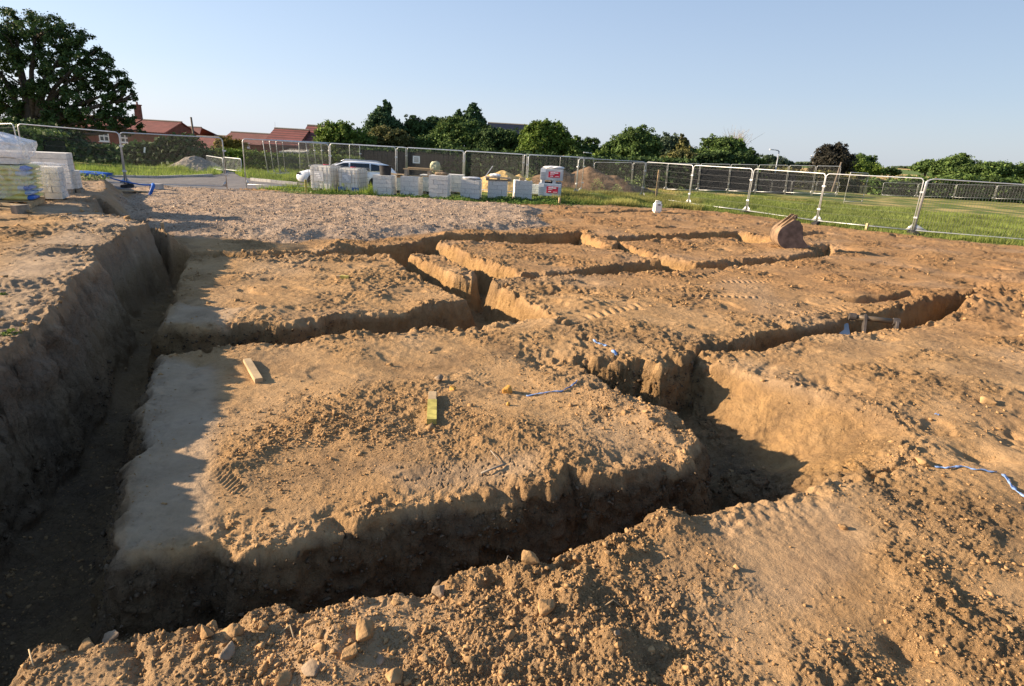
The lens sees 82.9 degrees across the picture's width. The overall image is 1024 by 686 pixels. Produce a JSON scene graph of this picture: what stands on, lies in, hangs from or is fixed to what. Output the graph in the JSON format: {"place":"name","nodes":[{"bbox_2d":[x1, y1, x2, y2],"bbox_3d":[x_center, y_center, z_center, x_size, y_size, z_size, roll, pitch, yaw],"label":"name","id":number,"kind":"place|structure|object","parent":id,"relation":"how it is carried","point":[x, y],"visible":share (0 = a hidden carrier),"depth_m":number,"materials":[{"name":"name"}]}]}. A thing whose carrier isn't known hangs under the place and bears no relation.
{"place":"outdoors","nodes":[
{"label":"outdoors","id":0,"kind":"place"},
{"bbox_2d":[79,170,308,189],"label":"road","id":1,"kind":"structure","parent":0,"point":[235,181],"depth_m":25.95,"materials":[{"name":"asphalt"}]},
{"bbox_2d":[17,124,126,183],"bbox_3d":[-16.517,-7.041,21.847,3.803,2.021,0.075,4,18,-2],"label":"site fence","id":2,"kind":"object","parent":1,"relation":"on","point":[120,146],"visible":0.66,"depth_m":21.70,"materials":[{"name":"metal"}]},
{"bbox_2d":[119,132,227,188],"bbox_3d":[-13.019,-7.008,22.501,3.573,2.021,0.075,-4,20,-20],"label":"site fence","id":3,"kind":"object","parent":1,"relation":"on","point":[224,184],"visible":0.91,"depth_m":22.47,"materials":[{"name":"metal"}]},
{"bbox_2d":[0,175,1023,685],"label":"ground","id":4,"kind":"structure","parent":0,"point":[80,337],"depth_m":4.66,"materials":[{"name":"soil"}]},
{"bbox_2d":[10,204,29,213],"bbox_3d":[-9.150,-2.481,10.798,0.110,0.180,0.300,3,18,0],"label":"timber block","id":5,"kind":"object","parent":4,"relation":"on","point":[19,209],"depth_m":10.72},
{"bbox_2d":[0,164,45,206],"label":"bag pallet","id":6,"kind":"object","parent":4,"relation":"on","point":[18,183],"visible":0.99,"depth_m":11.42,"materials":[{"name":"white plastic"}]},
{"bbox_2d":[25,151,76,193],"bbox_3d":[-11.288,-4.128,14.061,1.053,0.956,0.630,-5,20,-25],"label":"tall block stack","id":7,"kind":"object","parent":4,"relation":"on","point":[64,160],"visible":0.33,"depth_m":13.86,"materials":[{"name":"concrete"}]},
{"bbox_2d":[36,165,68,198],"bbox_3d":[-10.355,-3.573,12.875,0.642,0.672,0.607,-5,20,-25],"label":"wrapped block pack","id":8,"kind":"object","parent":4,"relation":"on","point":[53,182],"visible":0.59,"depth_m":12.72,"materials":[{"name":"concrete"}]},
{"bbox_2d":[67,170,84,192],"bbox_3d":[-10.966,-4.021,14.461,0.378,0.536,0.540,-5,20,-25],"label":"block stack","id":9,"kind":"object","parent":4,"relation":"on","point":[77,182],"visible":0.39,"depth_m":14.38,"materials":[{"name":"concrete"}]},
{"bbox_2d":[218,641,235,660],"bbox_3d":[-1.236,1.350,2.518,0.080,0.058,0.081,-36,11,-29],"label":"stone","id":10,"kind":"object","parent":4,"relation":"on","point":[228,652],"visible":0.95,"depth_m":2.50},
{"bbox_2d":[220,623,243,638],"bbox_3d":[-1.263,1.304,2.614,0.094,0.072,0.061,6,18,8],"label":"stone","id":11,"kind":"object","parent":4,"relation":"on","point":[232,630],"visible":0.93,"depth_m":2.60,"materials":[{"name":"stone"}]},
{"bbox_2d":[243,358,262,383],"bbox_3d":[-2.490,0.263,5.572,0.072,0.050,0.592,-9,22,-32],"label":"timber peg","id":12,"kind":"object","parent":4,"relation":"on","point":[254,373],"visible":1,"depth_m":5.50,"materials":[{"name":"wood"}]},
{"bbox_2d":[276,669,292,685],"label":"clod","id":13,"kind":"object","parent":4,"relation":"on","point":[284,677],"visible":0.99,"depth_m":2.41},
{"bbox_2d":[301,659,320,676],"bbox_3d":[-0.845,1.385,2.464,0.092,0.050,0.108,21,11,-30],"label":"stone","id":14,"kind":"object","parent":4,"relation":"on","point":[310,667],"visible":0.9,"depth_m":2.45,"materials":[{"name":"stone"}]},
{"bbox_2d":[115,185,549,242],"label":"gravel hardstanding","id":15,"kind":"structure","parent":4,"relation":"on","point":[351,233],"depth_m":16.50,"materials":[{"name":"gravel"}]},
{"bbox_2d":[79,171,311,193],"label":"verge weeds","id":16,"kind":"object","parent":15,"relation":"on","point":[104,178],"visible":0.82,"depth_m":18.76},
{"bbox_2d":[117,186,546,242],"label":"gravel stones","id":17,"kind":"object","parent":15,"relation":"on","point":[245,209],"visible":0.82,"depth_m":16.56,"materials":[{"name":"gravel"}]},
{"bbox_2d":[341,642,357,660],"bbox_3d":[-0.704,1.349,2.507,0.074,0.072,0.053,-5,20,-24],"label":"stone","id":18,"kind":"object","parent":4,"relation":"on","point":[350,652],"visible":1,"depth_m":2.50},
{"bbox_2d":[356,619,373,641],"bbox_3d":[-0.667,1.306,2.624,0.083,0.080,0.102,-2,19,-15],"label":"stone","id":19,"kind":"object","parent":4,"relation":"on","point":[364,630],"visible":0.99,"depth_m":2.61,"materials":[{"name":"stone"}]},
{"bbox_2d":[0,320,779,685],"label":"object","id":20,"kind":"object","parent":4,"relation":"on","point":[232,570],"depth_m":3.77,"materials":[{"name":"soil"}]},
{"bbox_2d":[385,668,402,683],"bbox_3d":[-0.494,1.408,2.442,0.075,0.060,0.074,-5,20,-24],"label":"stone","id":21,"kind":"object","parent":4,"relation":"on","point":[394,675],"visible":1,"depth_m":2.43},
{"bbox_2d":[427,391,436,424],"bbox_3d":[-0.683,0.547,4.960,0.078,0.053,0.576,1,18,-7],"label":"timber peg","id":22,"kind":"object","parent":4,"relation":"on","point":[432,408],"visible":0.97,"depth_m":4.87,"materials":[{"name":"yellow paint"}]},
{"bbox_2d":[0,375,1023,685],"bbox_3d":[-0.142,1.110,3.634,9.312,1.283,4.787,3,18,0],"label":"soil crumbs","id":23,"kind":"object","parent":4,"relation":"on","point":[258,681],"visible":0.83,"depth_m":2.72,"materials":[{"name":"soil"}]},
{"bbox_2d":[0,219,1023,608],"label":"soil clods","id":24,"kind":"object","parent":4,"relation":"on","point":[428,427],"visible":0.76,"depth_m":5.01,"materials":[{"name":"soil"}]},
{"bbox_2d":[0,182,1023,364],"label":"soil lumps","id":25,"kind":"object","parent":4,"relation":"on","point":[506,284],"visible":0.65,"depth_m":10.21,"materials":[{"name":"soil"}]},
{"bbox_2d":[2,395,1023,685],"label":"knobbly clods","id":26,"kind":"object","parent":4,"relation":"on","point":[510,635],"visible":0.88,"depth_m":2.66,"materials":[{"name":"soil"}]},
{"bbox_2d":[521,550,538,564],"bbox_3d":[0.099,1.158,3.120,0.101,0.085,0.059,5,18,5],"label":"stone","id":27,"kind":"object","parent":4,"relation":"on","point":[529,557],"visible":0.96,"depth_m":3.10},
{"bbox_2d":[538,599,555,616],"bbox_3d":[0.171,1.279,2.807,0.092,0.092,0.075,1,19,-8],"label":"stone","id":28,"kind":"object","parent":4,"relation":"on","point":[546,606],"visible":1,"depth_m":2.78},
{"bbox_2d":[770,214,810,248],"bbox_3d":[7.703,-3.079,15.964,0.922,0.921,0.660,5,18,4],"label":"excavator bucket","id":29,"kind":"object","parent":4,"relation":"on","point":[786,232],"visible":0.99,"depth_m":15.73,"materials":[{"name":"metal"}]},
{"bbox_2d":[839,313,900,334],"bbox_3d":[5.266,-0.131,8.684,1.040,0.528,0.535,9,19,17],"label":"bucket hitch","id":30,"kind":"object","parent":4,"relation":"on","point":[865,318],"visible":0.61,"depth_m":8.73,"materials":[{"name":"metal"}]},
{"bbox_2d":[0,0,1023,167],"label":"sky","id":31,"kind":"structure","parent":0,"point":[901,82],"materials":[{"name":"blue"}]},
{"bbox_2d":[76,155,1023,218],"bbox_3d":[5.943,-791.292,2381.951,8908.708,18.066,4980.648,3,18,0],"label":"land","id":32,"kind":"structure","parent":0,"point":[897,200],"depth_m":46.74,"materials":[{"name":"plant"}]},
{"bbox_2d":[0,6,146,136],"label":"tree","id":33,"kind":"object","parent":32,"relation":"on","point":[68,48],"visible":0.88,"depth_m":53.34,"materials":[{"name":"green plant"}]},
{"bbox_2d":[69,102,142,144],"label":"house","id":34,"kind":"structure","parent":32,"relation":"on","point":[138,114],"depth_m":80.25,"materials":[{"name":"red brick"}]},
{"bbox_2d":[0,116,218,166],"bbox_3d":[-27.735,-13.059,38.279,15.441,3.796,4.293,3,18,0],"label":"hedge","id":35,"kind":"object","parent":32,"relation":"on","point":[104,152],"visible":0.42,"depth_m":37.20,"materials":[{"name":"green plant"}]},
{"bbox_2d":[127,119,199,142],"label":"house","id":36,"kind":"structure","parent":32,"relation":"on","point":[152,126],"depth_m":75.71,"materials":[{"name":"red brick"}]},
{"bbox_2d":[213,135,248,149],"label":"bush","id":37,"kind":"object","parent":32,"relation":"on","point":[229,142],"visible":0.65,"depth_m":47.15,"materials":[{"name":"green plant"}]},
{"bbox_2d":[225,131,269,151],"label":"house","id":38,"kind":"structure","parent":32,"relation":"on","point":[237,135],"depth_m":80.06,"materials":[{"name":"tile"}]},
{"bbox_2d":[209,146,306,170],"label":"hedge","id":39,"kind":"object","parent":32,"relation":"on","point":[249,154],"visible":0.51,"depth_m":43.48,"materials":[{"name":"green plant"}]},
{"bbox_2d":[261,127,309,152],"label":"house","id":40,"kind":"structure","parent":32,"relation":"on","point":[279,133],"depth_m":72.05,"materials":[{"name":"tile"}]},
{"bbox_2d":[303,124,324,154],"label":"house","id":41,"kind":"structure","parent":32,"relation":"on","point":[311,127],"depth_m":73.81,"materials":[{"name":"tile"}]},
{"bbox_2d":[298,153,364,170],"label":"hedge","id":42,"kind":"object","parent":32,"relation":"on","point":[333,161],"visible":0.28,"depth_m":41.62,"materials":[{"name":"green plant"}]},
{"bbox_2d":[309,118,377,155],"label":"tree","id":43,"kind":"object","parent":32,"relation":"on","point":[342,131],"visible":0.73,"depth_m":46.67,"materials":[{"name":"green plant"}]},
{"bbox_2d":[361,99,408,133],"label":"tree","id":44,"kind":"object","parent":32,"relation":"on","point":[379,115],"visible":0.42,"depth_m":51.87,"materials":[{"name":"green plant"}]},
{"bbox_2d":[367,124,418,150],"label":"shrub","id":45,"kind":"object","parent":32,"relation":"on","point":[398,137],"visible":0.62,"depth_m":48.76,"materials":[{"name":"green plant"}]},
{"bbox_2d":[402,114,430,142],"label":"tree","id":46,"kind":"object","parent":32,"relation":"on","point":[415,125],"visible":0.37,"depth_m":53.18,"materials":[{"name":"green plant"}]},
{"bbox_2d":[414,115,483,149],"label":"tree","id":47,"kind":"object","parent":32,"relation":"on","point":[453,132],"visible":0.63,"depth_m":49.13,"materials":[{"name":"green plant"}]},
{"bbox_2d":[460,102,488,127],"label":"tree","id":48,"kind":"object","parent":32,"relation":"on","point":[469,114],"visible":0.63,"depth_m":61.22,"materials":[{"name":"green plant"}]},
{"bbox_2d":[470,124,521,151],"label":"tree","id":49,"kind":"object","parent":32,"relation":"on","point":[499,138],"visible":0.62,"depth_m":48.28,"materials":[{"name":"green plant"}]},
{"bbox_2d":[488,122,526,133],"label":"house","id":50,"kind":"structure","parent":32,"relation":"on","point":[504,126],"depth_m":76.61,"materials":[{"name":"grey brick"}]},
{"bbox_2d":[338,146,698,190],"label":"hedge","id":51,"kind":"object","parent":32,"relation":"on","point":[612,157],"visible":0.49,"depth_m":44.27,"materials":[{"name":"green plant"}]},
{"bbox_2d":[515,118,574,158],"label":"tree","id":52,"kind":"object","parent":32,"relation":"on","point":[545,136],"visible":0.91,"depth_m":45.40,"materials":[{"name":"green plant"}]},
{"bbox_2d":[361,149,796,194],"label":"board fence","id":53,"kind":"object","parent":32,"relation":"on","point":[424,164],"visible":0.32,"depth_m":47.62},
{"bbox_2d":[568,135,592,156],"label":"tree","id":54,"kind":"object","parent":32,"relation":"on","point":[577,147],"visible":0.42,"depth_m":57.97,"materials":[{"name":"green plant"}]},
{"bbox_2d":[581,136,601,154],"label":"tree","id":55,"kind":"object","parent":32,"relation":"on","point":[588,143],"visible":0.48,"depth_m":59.17,"materials":[{"name":"green plant"}]},
{"bbox_2d":[595,124,664,158],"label":"tree","id":56,"kind":"object","parent":32,"relation":"on","point":[633,141],"visible":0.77,"depth_m":50.91,"materials":[{"name":"green plant"}]},
{"bbox_2d":[660,131,679,154],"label":"tree","id":57,"kind":"object","parent":32,"relation":"on","point":[670,142],"visible":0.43,"depth_m":55.97,"materials":[{"name":"green plant"}]},
{"bbox_2d":[660,148,700,158],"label":"shrub","id":58,"kind":"object","parent":32,"relation":"on","point":[679,153],"visible":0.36,"depth_m":48.95,"materials":[{"name":"green plant"}]},
{"bbox_2d":[675,133,693,150],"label":"tree","id":59,"kind":"object","parent":32,"relation":"on","point":[684,143],"visible":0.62,"depth_m":54.37,"materials":[{"name":"green plant"}]},
{"bbox_2d":[690,133,749,159],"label":"tree","id":60,"kind":"object","parent":32,"relation":"on","point":[723,143],"visible":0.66,"depth_m":50.20,"materials":[{"name":"green plant"}]},
{"bbox_2d":[691,149,768,192],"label":"hedge","id":61,"kind":"object","parent":32,"relation":"on","point":[710,157],"visible":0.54,"depth_m":48.32,"materials":[{"name":"green plant"}]},
{"bbox_2d":[758,154,801,170],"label":"tree","id":62,"kind":"object","parent":32,"relation":"on","point":[771,160],"visible":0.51,"depth_m":82.63,"materials":[{"name":"green plant"}]},
{"bbox_2d":[765,164,868,192],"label":"hedge","id":63,"kind":"object","parent":32,"relation":"on","point":[841,184],"visible":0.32,"depth_m":60.13,"materials":[{"name":"green plant"}]},
{"bbox_2d":[807,141,858,175],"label":"tree","id":64,"kind":"object","parent":32,"relation":"on","point":[828,156],"visible":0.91,"depth_m":68.94,"materials":[{"name":"brown plant"}]},
{"bbox_2d":[853,153,880,165],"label":"tree","id":65,"kind":"object","parent":32,"relation":"on","point":[869,158],"visible":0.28,"depth_m":86.23,"materials":[{"name":"green plant"}]},
{"bbox_2d":[846,158,890,176],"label":"bush","id":66,"kind":"object","parent":32,"relation":"on","point":[870,168],"visible":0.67,"depth_m":75.01,"materials":[{"name":"green plant"}]},
{"bbox_2d":[907,159,934,177],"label":"tree","id":67,"kind":"object","parent":32,"relation":"on","point":[921,166],"visible":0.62,"depth_m":84.47,"materials":[{"name":"green plant"}]},
{"bbox_2d":[858,172,1023,203],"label":"hedge","id":68,"kind":"object","parent":32,"relation":"on","point":[969,177],"visible":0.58,"depth_m":58.05,"materials":[{"name":"green plant"}]},
{"bbox_2d":[928,152,982,176],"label":"tree","id":69,"kind":"object","parent":32,"relation":"on","point":[961,162],"visible":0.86,"depth_m":67.01,"materials":[{"name":"green plant"}]},
{"bbox_2d":[970,159,1023,183],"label":"tree","id":70,"kind":"object","parent":32,"relation":"on","point":[1007,169],"visible":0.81,"depth_m":65.29,"materials":[{"name":"green plant"}]},
{"bbox_2d":[82,164,1023,245],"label":"grass field","id":71,"kind":"structure","parent":0,"point":[484,194],"depth_m":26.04,"materials":[{"name":"plant"}]},
{"bbox_2d":[109,174,212,177],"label":"kerb","id":72,"kind":"structure","parent":71,"relation":"on","point":[162,176],"depth_m":27.31,"materials":[{"name":"concrete"}]},
{"bbox_2d":[169,156,228,171],"bbox_3d":[-18.721,-10.567,34.364,5.250,1.011,4.000,3,18,0],"label":"chipping heap","id":73,"kind":"object","parent":71,"relation":"on","point":[202,166],"visible":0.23,"depth_m":33.75,"materials":[{"name":"gravel"}]},
{"bbox_2d":[73,159,395,196],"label":"verge grass","id":74,"kind":"structure","parent":71,"relation":"on","point":[258,174],"depth_m":30.32,"materials":[{"name":"plant"}]},
{"bbox_2d":[262,139,310,173],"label":"site fence","id":75,"kind":"object","parent":71,"relation":"on","point":[285,155],"visible":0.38,"depth_m":33.72,"materials":[{"name":"metal"}]},
{"bbox_2d":[242,138,331,187],"bbox_3d":[-9.620,-7.635,24.985,3.566,2.021,0.075,-1,19,-14],"label":"site fence","id":76,"kind":"object","parent":71,"relation":"on","point":[247,182],"visible":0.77,"depth_m":24.85,"materials":[{"name":"metal"}]},
{"bbox_2d":[269,140,315,172],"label":"site fence","id":77,"kind":"object","parent":71,"relation":"on","point":[287,159],"visible":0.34,"depth_m":34.34,"materials":[{"name":"metal"}]},
{"bbox_2d":[308,164,340,190],"bbox_3d":[-8.034,-7.105,25.098,1.031,1.200,1.205,6,19,9],"label":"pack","id":78,"kind":"object","parent":71,"relation":"on","point":[327,175],"visible":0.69,"depth_m":24.61,"materials":[{"name":"plastic"}]},
{"bbox_2d":[298,141,360,170],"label":"site fence","id":79,"kind":"object","parent":71,"relation":"on","point":[323,151],"visible":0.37,"depth_m":32.42,"materials":[{"name":"metal"}]},
{"bbox_2d":[296,159,396,185],"bbox_3d":[-8.143,-8.397,28.803,4.775,1.390,2.140,-1,19,-12],"label":"parked car","id":80,"kind":"object","parent":71,"relation":"on","point":[373,167],"visible":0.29,"depth_m":28.14,"materials":[{"name":"white paint"}]},
{"bbox_2d":[337,167,368,191],"bbox_3d":[-6.870,-7.019,25.099,0.981,1.150,1.155,6,18,8],"label":"caged tank","id":81,"kind":"object","parent":71,"relation":"on","point":[352,178],"visible":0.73,"depth_m":24.64,"materials":[{"name":"plastic"}]},
{"bbox_2d":[330,143,397,175],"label":"site fence","id":82,"kind":"object","parent":71,"relation":"on","point":[364,152],"visible":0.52,"depth_m":29.86,"materials":[{"name":"metal"}]},
{"bbox_2d":[373,174,396,195],"bbox_3d":[-5.493,-6.775,25.080,0.818,0.946,0.985,4,18,2],"label":"block stack","id":83,"kind":"object","parent":71,"relation":"on","point":[385,184],"visible":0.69,"depth_m":24.63,"materials":[{"name":"concrete"}]},
{"bbox_2d":[400,176,422,196],"bbox_3d":[-4.389,-6.838,25.450,0.816,0.916,0.985,4,18,3],"label":"block stack","id":84,"kind":"object","parent":71,"relation":"on","point":[411,184],"visible":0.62,"depth_m":24.99,"materials":[{"name":"concrete"}]},
{"bbox_2d":[397,147,464,173],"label":"site fence","id":85,"kind":"object","parent":71,"relation":"on","point":[463,161],"visible":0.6,"depth_m":29.69,"materials":[{"name":"metal"}]},
{"bbox_2d":[429,174,450,198],"bbox_3d":[-3.109,-6.718,25.056,0.836,1.016,0.988,4,18,2],"label":"block stack","id":86,"kind":"object","parent":71,"relation":"on","point":[439,185],"visible":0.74,"depth_m":24.60,"materials":[{"name":"concrete"}]},
{"bbox_2d":[449,174,464,193],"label":"block stack","id":87,"kind":"object","parent":71,"relation":"on","point":[456,183],"visible":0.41,"depth_m":27.87,"materials":[{"name":"concrete"}]},
{"bbox_2d":[460,178,481,200],"bbox_3d":[-1.805,-6.808,25.767,0.843,0.916,0.986,5,18,4],"label":"block stack","id":88,"kind":"object","parent":71,"relation":"on","point":[471,188],"visible":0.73,"depth_m":25.31,"materials":[{"name":"concrete"}]},
{"bbox_2d":[307,187,678,205],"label":"weeds","id":89,"kind":"object","parent":71,"relation":"on","point":[509,199],"visible":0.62,"depth_m":24.79,"materials":[{"name":"green plant"}]},
{"bbox_2d":[464,151,528,191],"bbox_3d":[-0.829,-8.654,29.599,3.311,2.021,0.075,6,18,7],"label":"site fence","id":90,"kind":"object","parent":71,"relation":"on","point":[495,164],"visible":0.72,"depth_m":29.45,"materials":[{"name":"metal"}]},
{"bbox_2d":[487,180,507,199],"bbox_3d":[-0.652,-6.986,26.555,0.864,0.876,0.985,4,18,2],"label":"block stack","id":91,"kind":"object","parent":71,"relation":"on","point":[497,188],"visible":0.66,"depth_m":26.07,"materials":[{"name":"concrete"}]},
{"bbox_2d":[481,170,534,192],"bbox_3d":[-0.535,-8.883,32.046,6.500,1.275,4.000,3,18,0],"label":"sand heap","id":92,"kind":"object","parent":71,"relation":"on","point":[510,184],"visible":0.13,"depth_m":31.45,"materials":[{"name":"sand"}]},
{"bbox_2d":[513,179,532,199],"bbox_3d":[0.490,-7.197,27.345,0.834,0.916,0.986,1,18,-6],"label":"block stack","id":93,"kind":"object","parent":71,"relation":"on","point":[522,189],"visible":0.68,"depth_m":26.87,"materials":[{"name":"concrete"}]},
{"bbox_2d":[527,155,578,190],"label":"site fence","id":94,"kind":"object","parent":71,"relation":"on","point":[554,164],"visible":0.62,"depth_m":30.61,"materials":[{"name":"metal"}]},
{"bbox_2d":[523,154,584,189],"bbox_3d":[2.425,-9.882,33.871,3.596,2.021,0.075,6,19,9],"label":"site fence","id":95,"kind":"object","parent":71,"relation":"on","point":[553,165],"visible":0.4,"depth_m":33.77,"materials":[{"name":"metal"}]},
{"bbox_2d":[531,166,661,194],"bbox_3d":[5.008,-10.084,36.178,13.000,1.744,8.500,3,18,0],"label":"spoil heap","id":96,"kind":"object","parent":71,"relation":"on","point":[621,182],"visible":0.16,"depth_m":35.33,"materials":[{"name":"soil"}]},
{"bbox_2d":[576,158,645,195],"bbox_3d":[5.530,-9.137,32.264,3.903,2.021,0.075,1,18,-8],"label":"site fence","id":97,"kind":"object","parent":71,"relation":"on","point":[610,172],"visible":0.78,"depth_m":32.18,"materials":[{"name":"metal"}]},
{"bbox_2d":[550,186,704,210],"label":"tall grass","id":98,"kind":"structure","parent":71,"relation":"on","point":[667,202],"depth_m":29.18,"materials":[{"name":"plant"}]},
{"bbox_2d":[642,162,693,202],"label":"site fence","id":99,"kind":"object","parent":71,"relation":"on","point":[689,193],"visible":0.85,"depth_m":30.55,"materials":[{"name":"metal"}]},
{"bbox_2d":[688,165,752,210],"bbox_3d":[9.929,-7.398,27.782,0.075,2.021,3.526,-8,21,-31],"label":"site fence","id":100,"kind":"object","parent":71,"relation":"on","point":[747,200],"visible":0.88,"depth_m":27.56,"materials":[{"name":"metal"}]},
{"bbox_2d":[746,169,825,220],"bbox_3d":[11.664,-6.335,24.862,0.075,2.021,3.677,-6,21,-26],"label":"site fence","id":101,"kind":"object","parent":71,"relation":"on","point":[814,218],"visible":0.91,"depth_m":24.68,"materials":[{"name":"metal"}]},
{"bbox_2d":[817,173,923,229],"bbox_3d":[13.666,-5.377,22.249,3.392,2.021,0.075,19,24,41],"label":"site fence","id":102,"kind":"object","parent":71,"relation":"on","point":[910,227],"visible":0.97,"depth_m":22.17,"materials":[{"name":"metal"}]},
{"bbox_2d":[912,179,1023,239],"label":"site fence","id":103,"kind":"object","parent":71,"relation":"on","point":[916,227],"visible":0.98,"depth_m":20.82,"materials":[{"name":"metal"}]},
{"bbox_3d":[-10.201,-3.254,11.606,1.291,0.690,1.060,-5,20,-25],"label":"polythene skirt","id":104,"kind":"object","parent":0,"visible":0},
{"bbox_2d":[0,150,30,163],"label":"slab stack","id":105,"kind":"object","parent":104,"relation":"on","point":[4,159],"visible":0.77,"depth_m":11.26,"materials":[{"name":"concrete"}]},
{"bbox_2d":[0,132,37,159],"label":"polythene sheet","id":106,"kind":"object","parent":105,"relation":"on","point":[4,144],"visible":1,"depth_m":11.43,"materials":[{"name":"white"}]},
{"bbox_3d":[2.271,-7.456,29.561,0.160,0.120,1.900,3,18,0],"label":"bearer block","id":107,"kind":"object","parent":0,"visible":0},
{"bbox_2d":[538,181,561,196],"bbox_3d":[1.940,-7.818,29.417,1.120,0.620,2.018,5,18,4],"label":"insulation pack","id":108,"kind":"object","parent":107,"relation":"on","point":[547,188],"visible":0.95,"depth_m":28.48,"materials":[{"name":"white plastic"}]},
{"bbox_3d":[1.543,-8.211,29.325,0.160,0.140,1.900,3,18,0],"label":"bearer block","id":109,"kind":"object","parent":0,"visible":0},
{"bbox_2d":[540,167,563,180],"bbox_3d":[2.011,-8.514,29.238,1.120,0.540,2.018,4,18,3],"label":"insulation pack","id":110,"kind":"object","parent":109,"relation":"on","point":[551,174],"visible":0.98,"depth_m":28.29,"materials":[{"name":"white plastic"}]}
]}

